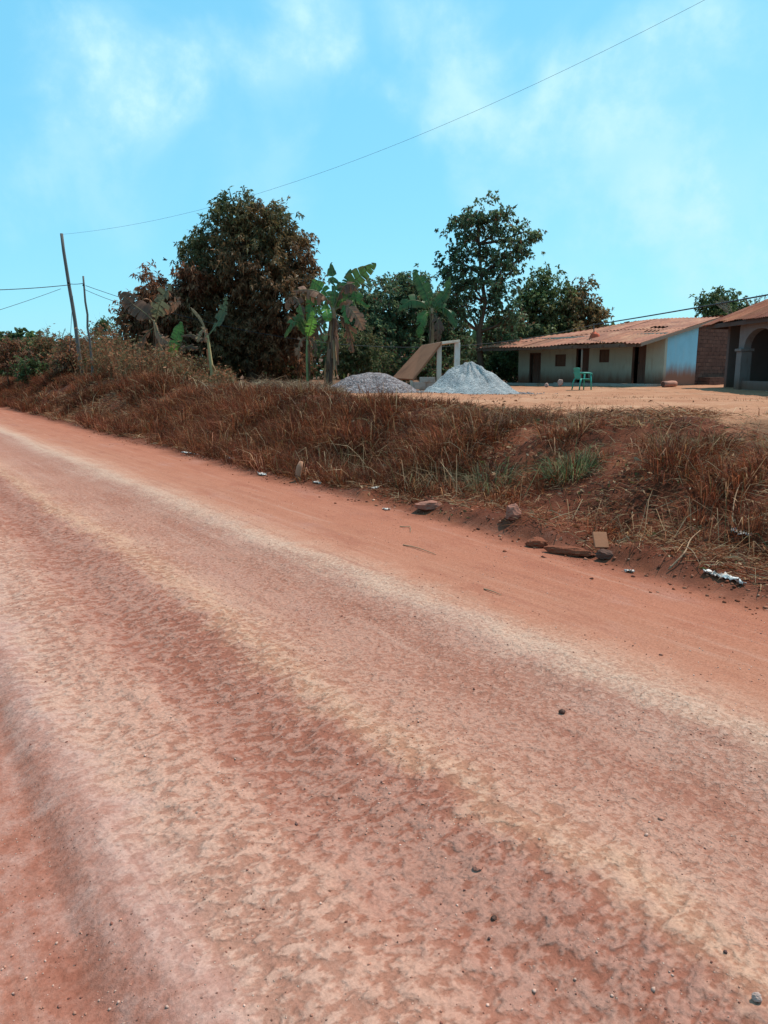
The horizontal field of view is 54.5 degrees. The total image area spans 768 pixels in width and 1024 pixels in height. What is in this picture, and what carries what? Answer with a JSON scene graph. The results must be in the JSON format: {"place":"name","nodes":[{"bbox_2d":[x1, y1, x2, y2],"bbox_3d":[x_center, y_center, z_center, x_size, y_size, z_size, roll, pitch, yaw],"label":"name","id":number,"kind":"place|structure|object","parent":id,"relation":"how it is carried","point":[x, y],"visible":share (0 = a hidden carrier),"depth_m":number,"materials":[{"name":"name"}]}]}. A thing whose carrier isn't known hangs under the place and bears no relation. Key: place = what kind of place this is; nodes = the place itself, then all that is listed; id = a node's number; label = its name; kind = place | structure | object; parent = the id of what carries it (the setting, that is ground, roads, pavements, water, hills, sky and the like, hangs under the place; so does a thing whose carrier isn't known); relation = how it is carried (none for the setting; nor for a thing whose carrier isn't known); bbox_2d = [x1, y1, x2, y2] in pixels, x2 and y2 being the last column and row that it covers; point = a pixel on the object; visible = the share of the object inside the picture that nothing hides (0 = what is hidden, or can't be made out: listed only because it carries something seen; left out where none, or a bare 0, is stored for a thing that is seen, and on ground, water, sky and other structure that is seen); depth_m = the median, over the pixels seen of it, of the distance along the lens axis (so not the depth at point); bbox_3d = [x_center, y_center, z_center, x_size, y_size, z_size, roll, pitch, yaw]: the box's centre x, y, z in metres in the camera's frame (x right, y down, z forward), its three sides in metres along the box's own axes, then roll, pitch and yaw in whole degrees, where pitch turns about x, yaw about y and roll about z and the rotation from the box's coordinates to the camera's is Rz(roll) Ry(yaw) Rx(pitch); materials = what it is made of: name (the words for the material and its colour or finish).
{"place":"outdoors","nodes":[
{"label":"outdoors","id":0,"kind":"place"},
{"bbox_2d":[0,408,767,1023],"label":"dirt road","id":1,"kind":"structure","parent":0,"point":[108,830],"depth_m":3.03,"materials":[{"name":"brown soil"}]},
{"bbox_2d":[0,486,767,1023],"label":"road grit","id":2,"kind":"object","parent":1,"relation":"on","point":[390,792],"visible":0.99,"depth_m":2.83,"materials":[{"name":"gravel"}]},
{"bbox_2d":[403,544,435,554],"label":"dry twig","id":3,"kind":"object","parent":1,"relation":"on","point":[417,547],"visible":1,"depth_m":6.74,"materials":[{"name":"beige wood"}]},
{"bbox_2d":[473,863,483,870],"bbox_3d":[0.305,1.155,2.422,0.031,0.019,0.035,8,14,37],"label":"road stone","id":4,"kind":"object","parent":1,"relation":"on","point":[478,866],"visible":1,"depth_m":2.42,"materials":[{"name":"stone"}]},
{"bbox_2d":[558,709,565,713],"bbox_3d":[0.840,0.941,3.512,0.029,0.028,0.029,7,13,34],"label":"road stone","id":5,"kind":"object","parent":1,"relation":"on","point":[561,711],"visible":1,"depth_m":3.50,"materials":[{"name":"stone"}]},
{"bbox_2d":[751,992,761,1001],"bbox_3d":[0.940,1.223,1.879,0.025,0.021,0.024,0,11,0],"label":"road stone","id":6,"kind":"object","parent":1,"relation":"on","point":[756,996],"visible":1,"depth_m":1.87,"materials":[{"name":"grey stone"}]},
{"bbox_2d":[0,371,767,611],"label":"ground","id":7,"kind":"structure","parent":0,"point":[642,564],"depth_m":8.42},
{"bbox_2d":[0,333,43,383],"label":"shrub","id":8,"kind":"object","parent":7,"relation":"on","point":[6,356],"visible":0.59,"depth_m":37.86,"materials":[{"name":"green plant"}]},
{"bbox_2d":[0,327,55,366],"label":"shrub","id":9,"kind":"object","parent":7,"relation":"on","point":[19,333],"visible":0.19,"depth_m":41.66,"materials":[{"name":"green plant"}]},
{"bbox_2d":[8,354,53,384],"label":"shrub","id":10,"kind":"object","parent":7,"relation":"on","point":[30,367],"visible":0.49,"depth_m":34.93,"materials":[{"name":"green plant"}]},
{"bbox_2d":[9,328,81,369],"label":"shrub","id":11,"kind":"object","parent":7,"relation":"on","point":[45,348],"visible":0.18,"depth_m":37.73,"materials":[{"name":"green plant"}]},
{"bbox_2d":[42,328,67,345],"bbox_3d":[-17.062,-8.210,39.122,1.680,2.967,1.850,-3,11,-13],"label":"bare tree","id":12,"kind":"object","parent":7,"relation":"on","point":[55,335],"visible":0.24,"depth_m":38.63,"materials":[{"name":"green plant"}]},
{"bbox_2d":[43,329,95,374],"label":"shrub","id":13,"kind":"object","parent":7,"relation":"on","point":[65,347],"visible":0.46,"depth_m":32.96,"materials":[{"name":"brown plant"}]},
{"bbox_2d":[60,233,83,370],"bbox_3d":[-12.901,-8.250,30.978,0.599,6.340,0.293,-4,11,-19],"label":"utility pole","id":14,"kind":"object","parent":7,"relation":"on","point":[76,333],"visible":0.83,"depth_m":30.84,"materials":[{"name":"grey wood"}]},
{"bbox_2d":[0,289,59,309],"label":"overhead wire","id":15,"kind":"object","parent":14,"relation":"attached to","point":[27,300],"visible":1,"depth_m":29.10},
{"bbox_2d":[0,284,69,289],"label":"overhead wire","id":16,"kind":"object","parent":14,"relation":"attached to","point":[32,288],"visible":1,"depth_m":29.42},
{"bbox_2d":[70,0,703,233],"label":"overhead wire","id":17,"kind":"object","parent":14,"relation":"attached to","point":[410,138],"visible":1,"depth_m":21.54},
{"bbox_2d":[82,276,93,373],"bbox_3d":[-11.768,-7.095,29.623,0.195,4.417,0.266,0,11,0],"label":"utility pole","id":18,"kind":"object","parent":7,"relation":"on","point":[88,332],"visible":0.8,"depth_m":29.59,"materials":[{"name":"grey wood"}]},
{"bbox_2d":[68,321,136,344],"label":"shrub","id":19,"kind":"object","parent":7,"relation":"on","point":[91,336],"visible":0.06,"depth_m":36.46,"materials":[{"name":"green plant"}]},
{"bbox_2d":[89,315,121,335],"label":"shrub","id":20,"kind":"object","parent":7,"relation":"on","point":[103,320],"visible":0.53,"depth_m":44.48,"materials":[{"name":"green plant"}]},
{"bbox_2d":[84,332,134,369],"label":"shrub","id":21,"kind":"object","parent":7,"relation":"on","point":[96,339],"visible":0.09,"depth_m":32.12,"materials":[{"name":"brown plant"}]},
{"bbox_2d":[120,336,150,356],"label":"shrub","id":22,"kind":"object","parent":7,"relation":"on","point":[136,344],"visible":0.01,"depth_m":33.72,"materials":[{"name":"green plant"}]},
{"bbox_2d":[46,314,240,384],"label":"tall weeds","id":23,"kind":"object","parent":7,"relation":"on","point":[114,360],"visible":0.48,"depth_m":25.83,"materials":[{"name":"brown plant"}]},
{"bbox_2d":[118,285,180,360],"bbox_3d":[-8.701,-6.462,27.738,2.304,3.796,0.746,0,11,0],"label":"banana plant","id":24,"kind":"object","parent":7,"relation":"on","point":[146,311],"visible":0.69,"depth_m":27.62,"materials":[{"name":"brown plant"}]},
{"bbox_2d":[108,259,218,356],"bbox_3d":[-9.447,-8.024,32.080,5.029,5.554,2.989,5,12,24],"label":"mango tree","id":25,"kind":"object","parent":7,"relation":"on","point":[166,324],"visible":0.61,"depth_m":31.39,"materials":[{"name":"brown plant"}]},
{"bbox_2d":[168,322,197,360],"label":"banana plant","id":26,"kind":"object","parent":7,"relation":"on","point":[178,328],"visible":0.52,"depth_m":27.27,"materials":[{"name":"green plant"}]},
{"bbox_2d":[152,349,221,374],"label":"shrub","id":27,"kind":"object","parent":7,"relation":"on","point":[201,360],"visible":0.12,"depth_m":29.09,"materials":[{"name":"brown plant"}]},
{"bbox_2d":[181,296,227,376],"bbox_3d":[-6.476,-6.034,26.851,1.722,3.438,0.679,0,11,0],"label":"banana plant","id":28,"kind":"object","parent":7,"relation":"on","point":[220,315],"visible":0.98,"depth_m":26.89,"materials":[{"name":"green plant"}]},
{"bbox_2d":[168,185,329,382],"bbox_3d":[-6.042,-9.614,32.346,7.546,8.566,5.046,0,11,0],"label":"mango tree","id":29,"kind":"object","parent":7,"relation":"on","point":[247,232],"visible":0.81,"depth_m":31.68,"materials":[{"name":"green plant"}]},
{"bbox_2d":[206,354,320,382],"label":"shrub","id":30,"kind":"object","parent":7,"relation":"on","point":[279,373],"visible":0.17,"depth_m":35.12,"materials":[{"name":"green plant"}]},
{"bbox_2d":[198,373,354,393],"bbox_3d":[-3.636,-3.834,23.229,6.066,1.096,7.220,0,11,0],"label":"brush heap","id":31,"kind":"object","parent":7,"relation":"on","point":[289,382],"visible":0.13,"depth_m":23.07,"materials":[{"name":"brown plant"}]},
{"bbox_2d":[294,461,302,481],"bbox_3d":[-1.228,-0.576,10.729,0.133,0.323,0.110,0,11,0],"label":"wood stake","id":32,"kind":"object","parent":7,"relation":"on","point":[298,471],"visible":0.8,"depth_m":10.69,"materials":[{"name":"brown wood"}]},
{"bbox_2d":[284,282,327,384],"bbox_3d":[-2.904,-6.492,27.701,1.567,4.078,0.895,0,11,0],"label":"banana plant","id":33,"kind":"object","parent":7,"relation":"on","point":[301,323],"visible":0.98,"depth_m":27.68,"materials":[{"name":"green plant"}]},
{"bbox_2d":[0,316,629,379],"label":"woodland","id":34,"kind":"object","parent":7,"relation":"on","point":[320,358],"visible":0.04,"depth_m":59.68,"materials":[{"name":"green plant"}]},
{"bbox_2d":[293,262,375,384],"bbox_3d":[-1.819,-6.933,28.120,3.070,4.825,1.164,0,11,0],"label":"banana plant","id":35,"kind":"object","parent":7,"relation":"on","point":[333,299],"visible":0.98,"depth_m":27.99,"materials":[{"name":"green plant"}]},
{"bbox_2d":[321,319,397,375],"bbox_3d":[-1.220,-7.555,35.649,3.847,3.325,2.886,0,11,0],"label":"shrub","id":36,"kind":"object","parent":7,"relation":"on","point":[368,358],"visible":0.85,"depth_m":35.22,"materials":[{"name":"green plant"}]},
{"bbox_2d":[332,372,416,392],"bbox_3d":[-0.415,-4.300,24.835,3.457,0.716,2.536,0,11,0],"label":"gravel heap","id":37,"kind":"object","parent":7,"relation":"on","point":[387,380],"visible":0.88,"depth_m":24.12,"materials":[{"name":"grey gravel"}]},
{"bbox_2d":[320,263,440,373],"bbox_3d":[-0.265,-9.970,40.148,6.791,6.499,4.849,0,11,0],"label":"dark tree","id":38,"kind":"object","parent":7,"relation":"on","point":[399,287],"visible":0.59,"depth_m":39.70,"materials":[{"name":"green plant"}]},
{"bbox_2d":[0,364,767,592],"bbox_3d":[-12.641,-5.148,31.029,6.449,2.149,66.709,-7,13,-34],"label":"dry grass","id":39,"kind":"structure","parent":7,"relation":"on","point":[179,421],"depth_m":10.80,"materials":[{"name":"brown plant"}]},
{"bbox_2d":[2,373,767,589],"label":"dry leaves","id":40,"kind":"object","parent":7,"relation":"on","point":[634,491],"depth_m":7.93,"materials":[{"name":"brown plant"}]},
{"bbox_2d":[413,382,425,388],"bbox_3d":[1.253,-4.501,26.527,0.420,0.260,0.200,-5,12,-22],"label":"cement block","id":41,"kind":"object","parent":7,"relation":"on","point":[419,385],"depth_m":26.44,"materials":[{"name":"grey concrete"}]},
{"bbox_2d":[380,344,468,384],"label":"shrub","id":42,"kind":"object","parent":7,"relation":"on","point":[398,361],"visible":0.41,"depth_m":36.13,"materials":[{"name":"green plant"}]},
{"bbox_2d":[393,340,459,386],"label":"slab ramp","id":43,"kind":"structure","parent":7,"relation":"on","point":[416,363],"depth_m":27.11,"materials":[{"name":"brown wood"}]},
{"bbox_2d":[398,269,457,376],"bbox_3d":[2.135,-9.022,36.763,2.964,5.725,0.894,0,11,0],"label":"banana plant","id":44,"kind":"object","parent":7,"relation":"on","point":[424,288],"visible":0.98,"depth_m":36.49,"materials":[{"name":"green plant"}]},
{"bbox_2d":[415,500,441,509],"bbox_3d":[0.510,-0.077,8.405,0.331,0.120,0.203,0,11,0],"label":"flat rock","id":45,"kind":"object","parent":7,"relation":"on","point":[429,505],"visible":0.94,"depth_m":8.33,"materials":[{"name":"stone"}]},
{"bbox_2d":[89,430,767,618],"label":"earth crumbs","id":46,"kind":"object","parent":7,"relation":"on","point":[647,575],"visible":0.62,"depth_m":6.89,"materials":[{"name":"soil"}]},
{"bbox_2d":[426,382,434,387],"bbox_3d":[1.715,-4.499,26.629,0.460,0.260,0.200,2,11,11],"label":"cement block","id":47,"kind":"object","parent":7,"relation":"on","point":[428,384],"depth_m":26.55,"materials":[{"name":"grey concrete"}]},
{"bbox_2d":[419,377,434,381],"bbox_3d":[1.542,-4.718,26.556,0.550,0.180,0.220,-1,11,-6],"label":"cement block","id":48,"kind":"object","parent":47,"relation":"on","point":[426,379],"depth_m":26.45,"materials":[{"name":"grey concrete"}]},
{"bbox_2d":[383,271,482,370],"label":"dark tree","id":49,"kind":"object","parent":7,"relation":"on","point":[462,336],"visible":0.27,"depth_m":42.10,"materials":[{"name":"green plant"}]},
{"bbox_2d":[391,453,484,491],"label":"grass tussock","id":50,"kind":"object","parent":7,"relation":"on","point":[434,475],"depth_m":9.53,"materials":[{"name":"green plant"}]},
{"bbox_2d":[423,361,518,393],"bbox_3d":[2.885,-4.473,24.940,3.418,1.118,3.082,0,11,0],"label":"crushed stone heap","id":51,"kind":"object","parent":7,"relation":"on","point":[471,377],"visible":0.98,"depth_m":24.20,"materials":[{"name":"grey gravel"}]},
{"bbox_2d":[429,190,546,368],"bbox_3d":[5.339,-11.373,38.385,6.103,9.883,3.266,0,11,0],"label":"slender tree","id":52,"kind":"object","parent":7,"relation":"on","point":[479,221],"visible":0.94,"depth_m":37.92,"materials":[{"name":"green plant"}]},
{"bbox_2d":[440,457,535,497],"bbox_3d":[1.266,-0.452,8.859,1.358,0.588,1.202,-7,13,-34],"label":"grass tussock","id":53,"kind":"object","parent":7,"relation":"on","point":[487,480],"depth_m":8.87,"materials":[{"name":"plant"}]},
{"bbox_2d":[467,304,525,382],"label":"dark tree","id":54,"kind":"object","parent":7,"relation":"on","point":[488,334],"visible":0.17,"depth_m":45.66,"materials":[{"name":"green plant"}]},
{"bbox_2d":[483,333,518,382],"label":"shrub","id":55,"kind":"object","parent":7,"relation":"on","point":[501,358],"visible":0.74,"depth_m":42.12,"materials":[{"name":"green plant"}]},
{"bbox_2d":[505,503,520,519],"bbox_3d":[1.295,0.011,7.442,0.151,0.206,0.156,-6,13,-31],"label":"round rock","id":56,"kind":"object","parent":7,"relation":"on","point":[512,510],"visible":0.84,"depth_m":7.39,"materials":[{"name":"stone"}]},
{"bbox_2d":[525,537,547,547],"bbox_3d":[1.396,0.284,6.819,0.214,0.111,0.152,4,12,20],"label":"earth clod","id":57,"kind":"object","parent":7,"relation":"on","point":[538,542],"visible":0.91,"depth_m":6.76,"materials":[{"name":"brown soil"}]},
{"bbox_2d":[504,262,614,338],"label":"broad tree","id":58,"kind":"object","parent":7,"relation":"on","point":[572,308],"visible":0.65,"depth_m":42.09,"materials":[{"name":"green plant"}]},
{"bbox_2d":[557,379,562,385],"bbox_3d":[7.814,-5.723,33.012,0.240,0.318,0.202,0,11,0],"label":"pale lump","id":59,"kind":"object","parent":7,"relation":"on","point":[560,382],"visible":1,"depth_m":32.94,"materials":[{"name":"grey stone"}]},
{"bbox_2d":[362,385,763,416],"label":"yard crumbs","id":60,"kind":"object","parent":7,"relation":"on","point":[643,395],"visible":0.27,"depth_m":20.87,"materials":[{"name":"stone"}]},
{"bbox_2d":[369,392,767,418],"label":"yard grass","id":61,"kind":"structure","parent":7,"relation":"on","point":[595,398],"depth_m":18.68,"materials":[{"name":"plant"}]},
{"bbox_2d":[543,545,595,556],"bbox_3d":[1.622,0.349,6.516,0.470,0.101,0.139,6,12,27],"label":"earth clod","id":62,"kind":"object","parent":7,"relation":"on","point":[572,551],"visible":0.98,"depth_m":6.47,"materials":[{"name":"brown soil"}]},
{"bbox_2d":[523,439,619,486],"bbox_3d":[2.219,-0.569,8.571,1.264,0.592,1.180,-2,11,-10],"label":"grass tussock","id":63,"kind":"object","parent":7,"relation":"on","point":[585,466],"depth_m":8.51,"materials":[{"name":"green plant"}]},
{"bbox_2d":[571,367,592,389],"bbox_3d":[7.726,-5.196,29.040,0.586,0.873,0.602,-3,11,-16],"label":"plastic chair","id":64,"kind":"object","parent":7,"relation":"on","point":[577,373],"visible":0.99,"depth_m":28.90,"materials":[{"name":"green plastic"}]},
{"bbox_2d":[592,532,608,548],"bbox_3d":[1.874,0.243,6.450,0.131,0.136,0.114,-2,11,-8],"label":"brick tile","id":65,"kind":"object","parent":7,"relation":"on","point":[599,541],"visible":0.99,"depth_m":6.43,"materials":[{"name":"ceramic"}]},
{"bbox_2d":[596,549,612,558],"bbox_3d":[1.881,0.354,6.315,0.151,0.080,0.118,7,13,32],"label":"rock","id":66,"kind":"object","parent":7,"relation":"on","point":[604,554],"visible":0.99,"depth_m":6.28,"materials":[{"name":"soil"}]},
{"bbox_2d":[661,381,677,386],"bbox_3d":[11.708,-5.256,30.576,0.713,0.276,0.267,-5,12,-26],"label":"log","id":67,"kind":"object","parent":7,"relation":"on","point":[669,383],"visible":0.98,"depth_m":30.45,"materials":[{"name":"brown wood"}]},
{"bbox_2d":[689,285,756,316],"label":"tree","id":68,"kind":"object","parent":7,"relation":"on","point":[713,310],"visible":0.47,"depth_m":45.14,"materials":[{"name":"green plant"}]},
{"bbox_2d":[703,569,746,583],"bbox_3d":[2.527,0.471,5.511,0.101,0.063,0.326,-9,14,-39],"label":"plastic wrapper","id":69,"kind":"object","parent":7,"relation":"on","point":[725,576],"visible":1,"depth_m":5.51,"materials":[{"name":"white plastic"}]},
{"bbox_2d":[730,482,741,532],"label":"dry branch","id":70,"kind":"object","parent":7,"relation":"on","point":[733,505],"visible":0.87,"depth_m":6.71,"materials":[{"name":"brown wood"}]},
{"bbox_2d":[712,295,765,314],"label":"bare tree","id":71,"kind":"object","parent":7,"relation":"on","point":[723,308],"visible":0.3,"depth_m":43.96,"materials":[{"name":"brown plant"}]},
{"bbox_2d":[0,0,767,370],"label":"sky","id":72,"kind":"structure","parent":0,"point":[642,162],"materials":[{"name":"blue"}]},
{"bbox_2d":[351,390,557,394],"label":"spilled gravel","id":73,"kind":"structure","parent":0,"point":[417,391],"depth_m":23.69,"materials":[{"name":"grey gravel"}]},
{"bbox_2d":[475,315,740,386],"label":"long house","id":74,"kind":"structure","parent":0,"point":[683,351],"depth_m":34.34,"materials":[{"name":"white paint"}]},
{"bbox_2d":[529,353,540,382],"bbox_3d":[7.794,-7.346,38.361,0.144,1.670,0.769,-8,13,-35],"label":"door","id":75,"kind":"structure","parent":74,"relation":"in","point":[536,356],"depth_m":38.34,"materials":[{"name":"brown wood"}]},
{"bbox_2d":[575,348,589,382],"bbox_3d":[9.579,-6.970,35.938,0.144,1.842,0.771,-8,13,-35],"label":"door","id":76,"kind":"structure","parent":74,"relation":"in","point":[585,367],"depth_m":35.79,"materials":[{"name":"brown wood"}]},
{"bbox_2d":[589,325,599,338],"bbox_3d":[9.728,-8.300,34.394,0.498,0.764,0.424,3,11,16],"label":"roof mast","id":77,"kind":"object","parent":74,"relation":"on","point":[594,334],"visible":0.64,"depth_m":34.26,"materials":[{"name":"brown wood"}]},
{"bbox_2d":[87,286,591,347],"bbox_3d":[-1.068,-8.236,31.870,21.896,2.313,0.021,-2,11,-12],"label":"service cable","id":78,"kind":"object","parent":77,"relation":"attached to","point":[361,345],"visible":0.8,"depth_m":32.19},
{"bbox_2d":[593,294,767,324],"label":"service cable","id":79,"kind":"object","parent":77,"relation":"attached to","point":[686,309],"visible":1,"depth_m":27.45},
{"bbox_2d":[631,345,646,383],"bbox_3d":[11.437,-6.523,33.415,0.144,1.910,0.709,-8,13,-35],"label":"door","id":80,"kind":"structure","parent":74,"relation":"in","point":[642,350],"depth_m":33.34,"materials":[{"name":"brown wood"}]},
{"bbox_2d":[701,299,767,390],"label":"arcade house","id":81,"kind":"structure","parent":0,"point":[746,365],"depth_m":27.65,"materials":[{"name":"grey paint"}]}
]}

